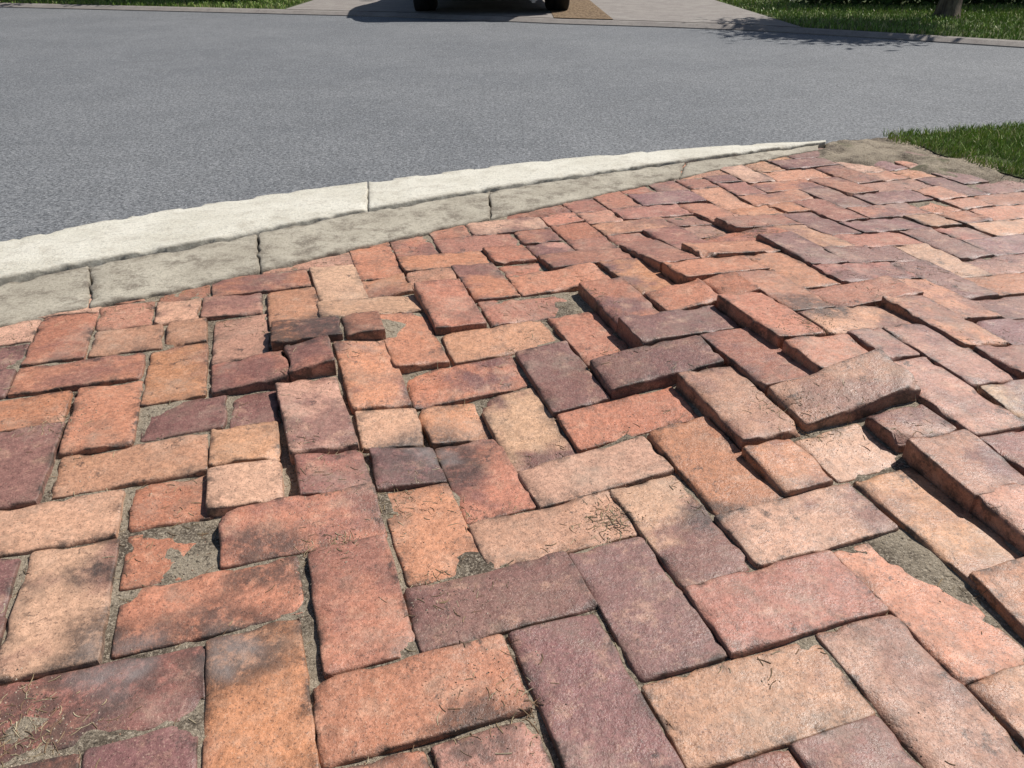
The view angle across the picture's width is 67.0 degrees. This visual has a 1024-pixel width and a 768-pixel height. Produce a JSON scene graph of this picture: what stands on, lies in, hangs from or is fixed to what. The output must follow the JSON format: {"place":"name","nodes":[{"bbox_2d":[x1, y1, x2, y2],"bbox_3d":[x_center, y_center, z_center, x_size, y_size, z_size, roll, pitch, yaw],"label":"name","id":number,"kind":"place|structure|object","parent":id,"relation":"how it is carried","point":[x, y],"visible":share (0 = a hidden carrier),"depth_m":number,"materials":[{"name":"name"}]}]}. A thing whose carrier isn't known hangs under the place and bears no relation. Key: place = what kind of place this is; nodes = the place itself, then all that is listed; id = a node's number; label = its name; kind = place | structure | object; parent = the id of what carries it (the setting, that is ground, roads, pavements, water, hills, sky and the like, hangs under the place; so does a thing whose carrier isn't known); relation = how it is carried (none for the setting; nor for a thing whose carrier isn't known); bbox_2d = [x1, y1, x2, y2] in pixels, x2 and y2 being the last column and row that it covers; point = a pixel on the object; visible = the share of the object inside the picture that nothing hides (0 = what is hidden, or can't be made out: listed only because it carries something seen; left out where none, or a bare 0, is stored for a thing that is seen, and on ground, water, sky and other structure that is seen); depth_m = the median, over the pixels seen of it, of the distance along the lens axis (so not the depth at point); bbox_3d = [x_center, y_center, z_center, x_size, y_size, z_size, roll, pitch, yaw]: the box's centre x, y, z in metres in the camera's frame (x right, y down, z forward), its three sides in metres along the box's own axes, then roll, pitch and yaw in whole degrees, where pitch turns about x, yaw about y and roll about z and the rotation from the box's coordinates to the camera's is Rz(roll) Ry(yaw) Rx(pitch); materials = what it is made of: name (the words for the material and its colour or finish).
{"place":"outdoors","nodes":[
{"label":"outdoors","id":0,"kind":"place"},
{"bbox_2d":[0,0,311,8],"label":"lawn","id":1,"kind":"structure","parent":0,"point":[186,4],"depth_m":9.15,"materials":[{"name":"plant"}]},
{"bbox_2d":[287,0,552,17],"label":"driveway","id":2,"kind":"structure","parent":0,"point":[526,8],"depth_m":8.65,"materials":[{"name":"concrete"}]},
{"bbox_2d":[413,0,569,12],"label":"parked car","id":3,"kind":"object","parent":2,"relation":"on","point":[423,5],"visible":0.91,"depth_m":8.04,"materials":[{"name":"rubber"}]},
{"bbox_2d":[0,131,1023,767],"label":"brick pavement","id":4,"kind":"structure","parent":0,"point":[958,686],"depth_m":1.14,"materials":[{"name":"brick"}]},
{"bbox_2d":[0,140,1023,767],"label":"leaf litter","id":5,"kind":"object","parent":4,"relation":"on","point":[608,514],"visible":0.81,"depth_m":1.08,"materials":[{"name":"brown plant"}]},
{"bbox_2d":[0,7,1023,241],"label":"asphalt road","id":6,"kind":"structure","parent":0,"point":[105,115],"depth_m":3.97,"materials":[{"name":"grey asphalt"}]},
{"bbox_2d":[0,0,1023,40],"bbox_3d":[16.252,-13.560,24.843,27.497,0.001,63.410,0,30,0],"label":"lawn","id":7,"kind":"structure","parent":0,"point":[827,26],"depth_m":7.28,"materials":[{"name":"plant"}]},
{"bbox_2d":[785,0,1023,6],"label":"hedge","id":8,"kind":"object","parent":7,"relation":"on","point":[885,3],"visible":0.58,"depth_m":8.74,"materials":[{"name":"green plant"}]},
{"bbox_2d":[931,0,962,18],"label":"street tree","id":9,"kind":"object","parent":7,"relation":"on","point":[948,8],"visible":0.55,"depth_m":7.45,"materials":[{"name":"brown plant"}]},
{"bbox_2d":[296,9,788,26],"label":"ground","id":10,"kind":"structure","parent":0,"point":[568,18],"depth_m":8.69,"materials":[{"name":"grey concrete"}]},
{"bbox_2d":[0,145,818,327],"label":"concrete edging","id":11,"kind":"object","parent":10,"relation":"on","point":[112,283],"visible":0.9,"depth_m":2.02,"materials":[{"name":"grey concrete"}]},
{"bbox_2d":[0,140,825,285],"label":"concrete kerb","id":12,"kind":"structure","parent":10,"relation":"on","point":[32,257],"depth_m":2.27,"materials":[{"name":"beige concrete"}]},
{"bbox_2d":[0,3,1023,47],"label":"kerb","id":13,"kind":"structure","parent":10,"relation":"on","point":[883,35],"depth_m":7.32,"materials":[{"name":"concrete"}]},
{"bbox_2d":[550,0,611,18],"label":"mulch bed","id":14,"kind":"object","parent":10,"relation":"on","point":[587,9],"visible":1,"depth_m":8.02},
{"bbox_2d":[883,119,1023,177],"bbox_3d":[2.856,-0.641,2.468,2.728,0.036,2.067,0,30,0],"label":"verge grass","id":15,"kind":"structure","parent":10,"relation":"on","point":[1001,143],"depth_m":2.98,"materials":[{"name":"green plant"}]},
{"bbox_2d":[590,0,799,26],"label":"driveway","id":16,"kind":"structure","parent":0,"point":[707,11],"depth_m":7.96,"materials":[{"name":"concrete"}]}
]}

